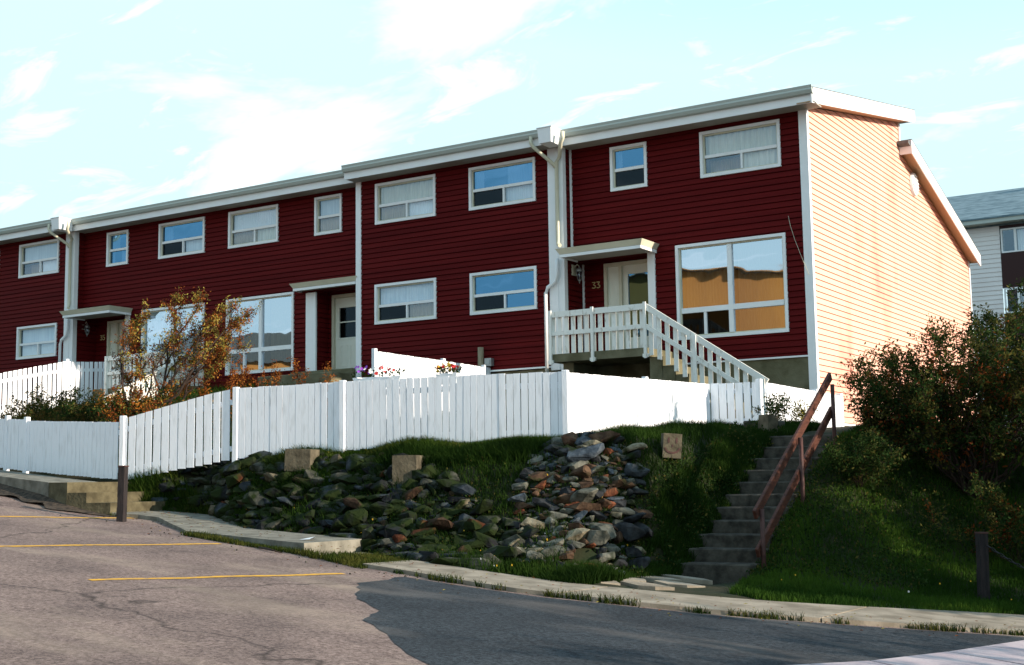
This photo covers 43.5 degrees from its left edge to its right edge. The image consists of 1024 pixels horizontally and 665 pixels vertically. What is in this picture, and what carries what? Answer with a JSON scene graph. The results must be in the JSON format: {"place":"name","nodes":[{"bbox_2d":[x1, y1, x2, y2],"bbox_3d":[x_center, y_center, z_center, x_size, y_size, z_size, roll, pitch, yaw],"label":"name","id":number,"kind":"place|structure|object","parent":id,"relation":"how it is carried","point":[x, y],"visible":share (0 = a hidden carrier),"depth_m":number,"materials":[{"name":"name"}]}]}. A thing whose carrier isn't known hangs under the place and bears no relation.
{"place":"outdoors","nodes":[
{"label":"outdoors","id":0,"kind":"place"},
{"bbox_2d":[0,470,93,503],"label":"sidewalk","id":1,"kind":"structure","parent":0,"point":[36,483],"depth_m":21.29,"materials":[{"name":"concrete"}]},
{"bbox_2d":[112,511,241,532],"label":"sidewalk","id":2,"kind":"structure","parent":0,"point":[194,520],"depth_m":19.39,"materials":[{"name":"concrete"}]},
{"bbox_2d":[189,528,361,553],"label":"sidewalk","id":3,"kind":"structure","parent":0,"point":[282,538],"depth_m":16.84,"materials":[{"name":"concrete"}]},
{"bbox_2d":[128,418,821,584],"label":"bank grass","id":4,"kind":"structure","parent":0,"point":[577,571],"depth_m":17.87,"materials":[{"name":"green plant"}]},
{"bbox_2d":[363,560,607,596],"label":"sidewalk","id":5,"kind":"structure","parent":0,"point":[511,583],"depth_m":14.32,"materials":[{"name":"concrete"}]},
{"bbox_2d":[0,389,1023,614],"bbox_3d":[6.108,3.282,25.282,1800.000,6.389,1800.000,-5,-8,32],"label":"ground","id":6,"kind":"structure","parent":0,"point":[716,590],"depth_m":17.29,"materials":[{"name":"green plant"}]},
{"bbox_2d":[0,382,57,420],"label":"weeds","id":7,"kind":"object","parent":6,"relation":"on","point":[38,414],"visible":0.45,"depth_m":26.70,"materials":[{"name":"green plant"}]},
{"bbox_2d":[19,384,90,421],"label":"weeds","id":8,"kind":"object","parent":6,"relation":"on","point":[47,411],"visible":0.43,"depth_m":25.81,"materials":[{"name":"green plant"}]},
{"bbox_2d":[0,483,112,515],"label":"dirt verge","id":9,"kind":"structure","parent":6,"relation":"on","point":[30,496],"depth_m":20.54,"materials":[{"name":"brown soil"}]},
{"bbox_2d":[0,415,118,478],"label":"picket fence","id":10,"kind":"object","parent":6,"relation":"on","point":[76,448],"visible":0.9,"depth_m":22.66,"materials":[{"name":"white paint"}]},
{"bbox_2d":[0,359,119,418],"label":"picket fence","id":11,"kind":"object","parent":6,"relation":"on","point":[67,369],"visible":0.49,"depth_m":33.94,"materials":[{"name":"white paint"}]},
{"bbox_2d":[49,482,128,504],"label":"concrete step","id":12,"kind":"structure","parent":6,"relation":"on","point":[58,491],"depth_m":20.47,"materials":[{"name":"concrete"}]},
{"bbox_2d":[67,492,144,509],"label":"concrete step","id":13,"kind":"structure","parent":6,"relation":"on","point":[79,500],"depth_m":20.22,"materials":[{"name":"concrete"}]},
{"bbox_2d":[46,351,203,406],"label":"entrance stairs","id":14,"kind":"structure","parent":6,"relation":"on","point":[107,372],"depth_m":34.23,"materials":[{"name":"wood"}]},
{"bbox_2d":[86,501,165,514],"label":"concrete step","id":15,"kind":"structure","parent":6,"relation":"on","point":[106,508],"depth_m":20.24,"materials":[{"name":"concrete"}]},
{"bbox_2d":[90,373,179,436],"bbox_3d":[-6.941,1.427,23.857,1.794,1.359,1.490,-3,-7,14],"label":"shrub","id":16,"kind":"object","parent":6,"relation":"on","point":[119,406],"visible":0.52,"depth_m":23.69,"materials":[{"name":"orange plant"}]},
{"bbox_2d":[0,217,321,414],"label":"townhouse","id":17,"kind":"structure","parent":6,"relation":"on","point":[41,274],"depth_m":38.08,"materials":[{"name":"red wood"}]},
{"bbox_2d":[16,323,57,359],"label":"window","id":18,"kind":"structure","parent":17,"relation":"in","point":[35,341],"depth_m":38.17,"materials":[{"name":"white glass"}]},
{"bbox_2d":[18,239,60,278],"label":"window","id":19,"kind":"structure","parent":17,"relation":"in","point":[37,258],"depth_m":38.48,"materials":[{"name":"white glass"}]},
{"bbox_2d":[119,390,231,478],"bbox_3d":[-5.565,1.834,21.110,2.194,1.698,0.085,-3,-7,21],"label":"picket fence","id":20,"kind":"object","parent":6,"relation":"on","point":[182,425],"visible":0.9,"depth_m":21.07,"materials":[{"name":"white paint"}]},
{"bbox_2d":[177,365,194,402],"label":"fireweed","id":21,"kind":"object","parent":6,"relation":"on","point":[182,391],"visible":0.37,"depth_m":24.99,"materials":[{"name":"green plant"}]},
{"bbox_2d":[110,286,262,440],"bbox_3d":[-6.486,0.577,24.821,3.094,3.059,1.704,-4,-7,24],"label":"shrub","id":22,"kind":"object","parent":6,"relation":"on","point":[221,345],"visible":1,"depth_m":24.70,"materials":[{"name":"orange plant"}]},
{"bbox_2d":[153,389,221,439],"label":"weeds","id":23,"kind":"object","parent":6,"relation":"on","point":[196,395],"visible":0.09,"depth_m":23.34,"materials":[{"name":"green plant"}]},
{"bbox_2d":[195,364,212,403],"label":"fireweed","id":24,"kind":"object","parent":6,"relation":"on","point":[204,390],"visible":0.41,"depth_m":24.73,"materials":[{"name":"orange plant"}]},
{"bbox_2d":[59,196,354,390],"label":"townhouse","id":25,"kind":"structure","parent":6,"relation":"on","point":[154,254],"depth_m":36.14,"materials":[{"name":"red wood"}]},
{"bbox_2d":[106,319,124,387],"bbox_3d":[-11.266,0.697,37.238,1.320,2.140,0.170,-5,-8,32],"label":"door","id":26,"kind":"structure","parent":25,"relation":"in","point":[113,327],"depth_m":37.50,"materials":[{"name":"beige metal"}]},
{"bbox_2d":[106,229,129,266],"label":"window","id":27,"kind":"structure","parent":25,"relation":"in","point":[117,244],"depth_m":37.06,"materials":[{"name":"glass"}]},
{"bbox_2d":[140,303,205,380],"bbox_3d":[-9.154,0.328,35.805,2.460,2.040,0.949,-5,-8,32],"label":"window","id":28,"kind":"structure","parent":25,"relation":"in","point":[156,324],"depth_m":35.76,"materials":[{"name":"blue glass"}]},
{"bbox_2d":[158,216,205,258],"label":"window","id":29,"kind":"structure","parent":25,"relation":"in","point":[182,237],"depth_m":35.67,"materials":[{"name":"blue glass"}]},
{"bbox_2d":[220,362,238,429],"bbox_3d":[-5.277,1.285,23.913,0.396,1.471,0.412,0,-7,-7],"label":"fireweed","id":30,"kind":"object","parent":6,"relation":"on","point":[232,378],"visible":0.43,"depth_m":23.94,"materials":[{"name":"orange plant"}]},
{"bbox_2d":[231,353,252,387],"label":"fireweed","id":31,"kind":"object","parent":6,"relation":"on","point":[244,374],"visible":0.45,"depth_m":24.66,"materials":[{"name":"orange plant"}]},
{"bbox_2d":[238,364,256,387],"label":"fireweed","id":32,"kind":"object","parent":6,"relation":"on","point":[251,381],"visible":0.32,"depth_m":24.99,"materials":[{"name":"orange plant"}]},
{"bbox_2d":[255,366,272,396],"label":"fireweed","id":33,"kind":"object","parent":6,"relation":"on","point":[262,375],"visible":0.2,"depth_m":23.92,"materials":[{"name":"orange plant"}]},
{"bbox_2d":[264,359,284,390],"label":"fireweed","id":34,"kind":"object","parent":6,"relation":"on","point":[278,373],"visible":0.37,"depth_m":24.49,"materials":[{"name":"orange plant"}]},
{"bbox_2d":[200,170,356,389],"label":"townhouse","id":35,"kind":"structure","parent":6,"relation":"on","point":[285,253],"depth_m":33.30,"materials":[{"name":"red wood"}]},
{"bbox_2d":[228,204,278,248],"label":"window","id":36,"kind":"structure","parent":35,"relation":"in","point":[259,225],"depth_m":34.31,"materials":[{"name":"white glass"}]},
{"bbox_2d":[225,292,294,375],"bbox_3d":[-6.407,0.087,34.086,2.400,2.040,0.949,-5,-8,32],"label":"window","id":37,"kind":"structure","parent":35,"relation":"in","point":[272,329],"depth_m":33.64,"materials":[{"name":"clear glass"}]},
{"bbox_2d":[314,193,342,235],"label":"window","id":38,"kind":"structure","parent":35,"relation":"in","point":[328,216],"depth_m":32.94,"materials":[{"name":"white glass"}]},
{"bbox_2d":[332,293,355,368],"bbox_3d":[-4.162,0.005,32.798,1.030,2.000,0.170,-5,-8,32],"label":"door","id":39,"kind":"structure","parent":35,"relation":"in","point":[343,305],"depth_m":32.89,"materials":[{"name":"white wood"}]},
{"bbox_2d":[286,356,309,384],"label":"fireweed","id":40,"kind":"object","parent":6,"relation":"on","point":[297,377],"visible":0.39,"depth_m":24.42,"materials":[{"name":"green plant"}]},
{"bbox_2d":[284,449,319,470],"bbox_3d":[-3.216,1.958,19.634,0.433,0.356,0.340,-3,-7,15],"label":"concrete block","id":41,"kind":"object","parent":6,"relation":"on","point":[301,458],"depth_m":19.48,"materials":[{"name":"concrete"}]},
{"bbox_2d":[258,368,355,390],"bbox_3d":[-4.856,1.277,32.050,2.400,0.640,1.800,-5,-8,32],"label":"door step","id":42,"kind":"object","parent":6,"relation":"on","point":[341,374],"depth_m":31.25,"materials":[{"name":"concrete"}]},
{"bbox_2d":[319,361,337,430],"bbox_3d":[-3.460,1.253,24.194,0.492,1.461,0.283,-5,-8,32],"label":"fireweed","id":43,"kind":"object","parent":6,"relation":"on","point":[328,380],"visible":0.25,"depth_m":24.24,"materials":[{"name":"orange plant"}]},
{"bbox_2d":[151,447,539,569],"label":"stone wall","id":44,"kind":"structure","parent":6,"relation":"on","point":[486,530],"depth_m":17.86,"materials":[{"name":"grey stone"}]},
{"bbox_2d":[2,377,719,477],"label":"yard grass","id":45,"kind":"structure","parent":6,"relation":"on","point":[189,396],"depth_m":30.26,"materials":[{"name":"green plant"}]},
{"bbox_2d":[50,387,126,421],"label":"weeds","id":46,"kind":"object","parent":45,"relation":"on","point":[82,413],"visible":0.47,"depth_m":24.99,"materials":[{"name":"green plant"}]},
{"bbox_2d":[232,370,569,461],"bbox_3d":[-1.838,1.407,19.619,5.770,1.428,0.085,-4,-7,22],"label":"picket fence","id":47,"kind":"object","parent":6,"relation":"on","point":[275,418],"visible":0.77,"depth_m":19.60,"materials":[{"name":"white paint"}]},
{"bbox_2d":[351,365,405,385],"bbox_3d":[-2.089,0.672,19.999,0.944,0.365,0.284,-4,-7,23],"label":"flower box","id":48,"kind":"object","parent":47,"relation":"attached to","point":[373,377],"visible":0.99,"depth_m":19.98,"materials":[{"name":"white plastic"}]},
{"bbox_2d":[434,361,462,376],"bbox_3d":[-0.983,0.604,19.494,0.451,0.352,0.273,-3,-7,20],"label":"flower box","id":49,"kind":"object","parent":47,"relation":"attached to","point":[449,369],"visible":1,"depth_m":19.48,"materials":[{"name":"white plastic"}]},
{"bbox_2d":[392,455,422,487],"bbox_3d":[-1.483,2.014,18.286,0.360,0.524,0.360,-2,-7,12],"label":"concrete block","id":50,"kind":"object","parent":6,"relation":"on","point":[403,466],"depth_m":18.13,"materials":[{"name":"concrete"}]},
{"bbox_2d":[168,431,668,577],"bbox_3d":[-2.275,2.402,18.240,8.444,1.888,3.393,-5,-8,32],"label":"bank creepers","id":51,"kind":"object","parent":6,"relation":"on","point":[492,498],"visible":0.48,"depth_m":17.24,"materials":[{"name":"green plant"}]},
{"bbox_2d":[372,348,490,415],"bbox_3d":[-1.639,1.337,27.453,0.085,1.659,4.272,-5,-8,32],"label":"picket fence","id":52,"kind":"object","parent":6,"relation":"on","point":[416,367],"visible":0.34,"depth_m":26.82,"materials":[{"name":"white paint"}]},
{"bbox_2d":[341,125,583,423],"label":"townhouse","id":53,"kind":"structure","parent":6,"relation":"on","point":[458,260],"depth_m":29.92,"materials":[{"name":"red wood"}]},
{"bbox_2d":[374,278,436,324],"bbox_3d":[-2.329,-0.703,31.186,1.840,0.980,0.949,-5,-8,32],"label":"window","id":54,"kind":"structure","parent":53,"relation":"in","point":[413,300],"depth_m":30.91,"materials":[{"name":"glass"}]},
{"bbox_2d":[375,174,436,224],"bbox_3d":[-2.356,-3.177,31.470,1.820,1.020,0.949,-5,-8,32],"label":"window","id":55,"kind":"structure","parent":53,"relation":"in","point":[410,198],"depth_m":31.21,"materials":[{"name":"glass"}]},
{"bbox_2d":[484,358,493,366],"bbox_3d":[-0.527,0.679,29.279,0.180,0.180,0.140,-5,-8,32],"label":"outlet box","id":56,"kind":"object","parent":53,"relation":"attached to","point":[488,362],"visible":1,"depth_m":29.23,"materials":[{"name":"silver metal"}]},
{"bbox_2d":[468,157,536,210],"bbox_3d":[0.002,-3.384,29.993,1.820,1.020,0.949,-5,-8,32],"label":"window","id":57,"kind":"structure","parent":53,"relation":"in","point":[509,182],"depth_m":29.68,"materials":[{"name":"glass"}]},
{"bbox_2d":[470,266,537,314],"bbox_3d":[0.034,-0.911,29.707,1.810,0.980,0.949,-5,-8,32],"label":"window","id":58,"kind":"structure","parent":53,"relation":"in","point":[514,289],"depth_m":29.38,"materials":[{"name":"glass"}]},
{"bbox_2d":[128,418,816,515],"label":"grass","id":59,"kind":"structure","parent":6,"relation":"on","point":[280,457],"depth_m":20.19,"materials":[{"name":"green plant"}]},
{"bbox_2d":[478,347,483,366],"bbox_3d":[-0.707,1.175,29.281,0.136,1.680,0.140,-5,-8,32],"label":"post","id":60,"kind":"object","parent":6,"relation":"on","point":[480,356],"visible":0.34,"depth_m":29.30,"materials":[{"name":"grey wood"}]},
{"bbox_2d":[0,495,1023,664],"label":"parking lot","id":61,"kind":"structure","parent":6,"relation":"on","point":[57,607],"depth_m":11.24,"materials":[{"name":"grey asphalt"}]},
{"bbox_2d":[0,516,114,517],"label":"stall line","id":62,"kind":"object","parent":61,"relation":"on","point":[58,517],"visible":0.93,"depth_m":18.98,"materials":[{"name":"yellow paint"}]},
{"bbox_2d":[0,543,219,546],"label":"stall line","id":63,"kind":"object","parent":61,"relation":"on","point":[106,544],"visible":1,"depth_m":15.46,"materials":[{"name":"yellow paint"}]},
{"bbox_2d":[116,465,128,521],"bbox_3d":[-5.794,2.440,19.069,0.131,0.920,0.117,-3,-7,15],"label":"bollard","id":64,"kind":"object","parent":61,"relation":"on","point":[122,493],"visible":0.94,"depth_m":19.04,"materials":[{"name":"brown wood"}]},
{"bbox_2d":[88,573,343,580],"bbox_3d":[-2.921,2.497,13.121,2.930,0.118,0.153,5,-9,-42],"label":"stall line","id":65,"kind":"object","parent":61,"relation":"on","point":[213,576],"visible":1,"depth_m":13.01,"materials":[{"name":"yellow paint"}]},
{"bbox_2d":[258,547,281,552],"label":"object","id":66,"kind":"object","parent":61,"relation":"on","point":[269,549],"visible":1,"depth_m":16.00,"materials":[{"name":"plant"}]},
{"bbox_2d":[14,499,984,633],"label":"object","id":67,"kind":"structure","parent":61,"relation":"on","point":[405,575],"depth_m":14.92,"materials":[{"name":"stone"}]},
{"bbox_2d":[355,577,1023,664],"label":"asphalt patch","id":68,"kind":"object","parent":61,"relation":"on","point":[430,622],"visible":0.98,"depth_m":11.12,"materials":[{"name":"grey asphalt"}]},
{"bbox_2d":[109,511,1023,635],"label":"kerb grass","id":69,"kind":"structure","parent":6,"relation":"on","point":[356,560],"depth_m":14.75,"materials":[{"name":"green plant"}]},
{"bbox_2d":[508,430,653,572],"bbox_3d":[0.824,2.199,16.631,2.224,1.909,2.491,-5,-8,32],"label":"stone pile","id":70,"kind":"object","parent":6,"relation":"on","point":[600,533],"visible":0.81,"depth_m":16.68,"materials":[{"name":"grey stone"}]},
{"bbox_2d":[569,373,710,432],"bbox_3d":[2.150,1.411,20.740,0.085,1.447,5.208,-5,-8,32],"label":"picket fence","id":71,"kind":"object","parent":6,"relation":"on","point":[599,401],"visible":0.59,"depth_m":20.33,"materials":[{"name":"white paint"}]},
{"bbox_2d":[548,302,768,419],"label":"entrance stairs","id":72,"kind":"structure","parent":6,"relation":"on","point":[667,365],"depth_m":26.19,"materials":[{"name":"wood"}]},
{"bbox_2d":[661,433,681,458],"bbox_3d":[2.220,1.584,17.888,0.286,0.359,0.227,-1,-7,-2],"label":"concrete block","id":73,"kind":"object","parent":6,"relation":"on","point":[671,443],"depth_m":17.78,"materials":[{"name":"concrete"}]},
{"bbox_2d":[711,379,763,423],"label":"fence gate","id":74,"kind":"structure","parent":6,"relation":"on","point":[720,398],"depth_m":22.62,"materials":[{"name":"white paint"}]},
{"bbox_2d":[676,434,837,584],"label":"concrete steps","id":75,"kind":"structure","parent":6,"relation":"on","point":[727,553],"depth_m":17.36,"materials":[{"name":"grey concrete"}]},
{"bbox_2d":[743,420,784,426],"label":"concrete block","id":76,"kind":"structure","parent":6,"relation":"on","point":[779,422],"depth_m":20.66,"materials":[{"name":"grey concrete"}]},
{"bbox_2d":[555,84,980,426],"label":"townhouse","id":77,"kind":"structure","parent":6,"relation":"on","point":[808,237],"depth_m":27.53,"materials":[{"name":"red wood"}]},
{"bbox_2d":[603,259,648,349],"bbox_3d":[2.681,-0.526,28.506,1.320,2.140,0.170,-5,-8,32],"label":"door","id":78,"kind":"structure","parent":77,"relation":"in","point":[626,282],"depth_m":28.61,"materials":[{"name":"white wood"}]},
{"bbox_2d":[609,141,647,191],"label":"window","id":79,"kind":"structure","parent":77,"relation":"in","point":[628,163],"depth_m":28.30,"materials":[{"name":"glass"}]},
{"bbox_2d":[675,232,789,339],"bbox_3d":[4.793,-0.895,27.074,2.460,2.040,0.949,-5,-8,32],"label":"window","id":80,"kind":"structure","parent":77,"relation":"in","point":[736,286],"depth_m":26.71,"materials":[{"name":"clear glass"}]},
{"bbox_2d":[699,119,781,178],"bbox_3d":[5.008,-3.803,27.249,1.790,1.000,0.949,-5,-8,32],"label":"window","id":81,"kind":"structure","parent":77,"relation":"in","point":[753,146],"depth_m":26.96,"materials":[{"name":"white glass"}]},
{"bbox_2d":[758,414,777,431],"bbox_3d":[3.995,1.423,20.000,0.229,0.282,0.240,3,-8,-28],"label":"concrete block","id":82,"kind":"object","parent":6,"relation":"on","point":[767,421],"depth_m":19.91,"materials":[{"name":"concrete"}]},
{"bbox_2d":[751,388,794,420],"bbox_3d":[4.406,1.285,21.358,0.668,0.776,0.754,1,-7,-15],"label":"plant","id":83,"kind":"object","parent":6,"relation":"on","point":[777,407],"visible":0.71,"depth_m":21.26,"materials":[{"name":"green plant"}]},
{"bbox_2d":[752,372,836,570],"bbox_3d":[3.896,1.882,17.416,0.100,2.890,3.220,-5,-8,32],"label":"handrail","id":84,"kind":"object","parent":6,"relation":"on","point":[758,509],"visible":0.86,"depth_m":17.37,"materials":[{"name":"red wood"}]},
{"bbox_2d":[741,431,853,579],"bbox_3d":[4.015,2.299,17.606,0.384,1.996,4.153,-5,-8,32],"label":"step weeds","id":85,"kind":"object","parent":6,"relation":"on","point":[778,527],"visible":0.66,"depth_m":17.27,"materials":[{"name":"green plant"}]},
{"bbox_2d":[763,383,843,426],"bbox_3d":[5.542,1.577,24.112,0.115,1.081,4.120,-5,-8,32],"label":"picket fence","id":86,"kind":"object","parent":6,"relation":"on","point":[824,405],"visible":0.43,"depth_m":24.15,"materials":[{"name":"white paint"}]},
{"bbox_2d":[789,395,819,420],"bbox_3d":[4.921,1.359,21.833,0.525,0.592,0.486,-5,-8,32],"label":"plant","id":87,"kind":"object","parent":6,"relation":"on","point":[801,413],"visible":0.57,"depth_m":21.85,"materials":[{"name":"green plant"}]},
{"bbox_2d":[819,426,909,493],"bbox_3d":[4.958,1.770,17.829,1.233,0.933,1.640,-5,-8,32],"label":"bush","id":88,"kind":"object","parent":6,"relation":"on","point":[865,456],"visible":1,"depth_m":17.56,"materials":[{"name":"green plant"}]},
{"bbox_2d":[725,423,1023,614],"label":"lawn grass","id":89,"kind":"structure","parent":6,"relation":"on","point":[807,589],"depth_m":16.35,"materials":[{"name":"green plant"}]},
{"bbox_2d":[974,532,989,599],"bbox_3d":[5.649,2.837,15.375,0.130,0.880,0.122,0,-7,-8],"label":"bollard","id":90,"kind":"object","parent":89,"relation":"on","point":[982,563],"visible":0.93,"depth_m":15.34,"materials":[{"name":"brown wood"}]},
{"bbox_2d":[986,545,1023,568],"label":"chain","id":91,"kind":"object","parent":90,"relation":"hanging from","point":[1003,556],"visible":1,"depth_m":15.18,"materials":[{"name":"black metal"}]},
{"bbox_2d":[844,370,951,452],"bbox_3d":[5.774,1.131,18.734,1.323,1.388,1.704,-7,-9,44],"label":"bush","id":92,"kind":"object","parent":6,"relation":"on","point":[869,420],"visible":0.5,"depth_m":18.52,"materials":[{"name":"green plant"}]},
{"bbox_2d":[797,640,1023,664],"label":"sidewalk slabs","id":93,"kind":"structure","parent":6,"relation":"on","point":[1010,653],"depth_m":10.56,"materials":[{"name":"concrete"}]},
{"bbox_2d":[835,302,1023,501],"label":"bush","id":94,"kind":"object","parent":6,"relation":"on","point":[959,435],"visible":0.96,"depth_m":18.16,"materials":[{"name":"green plant"}]},
{"bbox_2d":[917,469,1023,573],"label":"bush","id":95,"kind":"object","parent":6,"relation":"on","point":[992,499],"visible":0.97,"depth_m":16.76,"materials":[{"name":"green plant"}]},
{"bbox_2d":[947,187,1023,425],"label":"apartment building","id":96,"kind":"structure","parent":6,"relation":"on","point":[993,223],"depth_m":45.26,"materials":[{"name":"white wood"}]},
{"bbox_2d":[1000,226,1023,252],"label":"window","id":97,"kind":"structure","parent":96,"relation":"in","point":[1014,239],"depth_m":45.01,"materials":[{"name":"white"}]},
{"bbox_2d":[1004,286,1023,313],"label":"window","id":98,"kind":"structure","parent":96,"relation":"in","point":[1021,297],"depth_m":44.84,"materials":[{"name":"white"}]},
{"bbox_2d":[948,277,1023,427],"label":"bush","id":99,"kind":"object","parent":6,"relation":"on","point":[987,316],"visible":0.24,"depth_m":19.26,"materials":[{"name":"green plant"}]},
{"bbox_2d":[0,0,1023,369],"label":"sky","id":100,"kind":"structure","parent":0,"point":[106,106],"materials":[{"name":"blue"}]},
{"bbox_2d":[599,574,712,590],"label":"path","id":101,"kind":"structure","parent":0,"point":[665,582],"depth_m":15.12,"materials":[{"name":"concrete"}]},
{"bbox_2d":[559,587,864,622],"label":"sidewalk","id":102,"kind":"structure","parent":0,"point":[813,612],"depth_m":13.36,"materials":[{"name":"concrete"}]},
{"bbox_2d":[822,607,1023,634],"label":"sidewalk","id":103,"kind":"structure","parent":0,"point":[880,616],"depth_m":13.23,"materials":[{"name":"concrete"}]}
]}

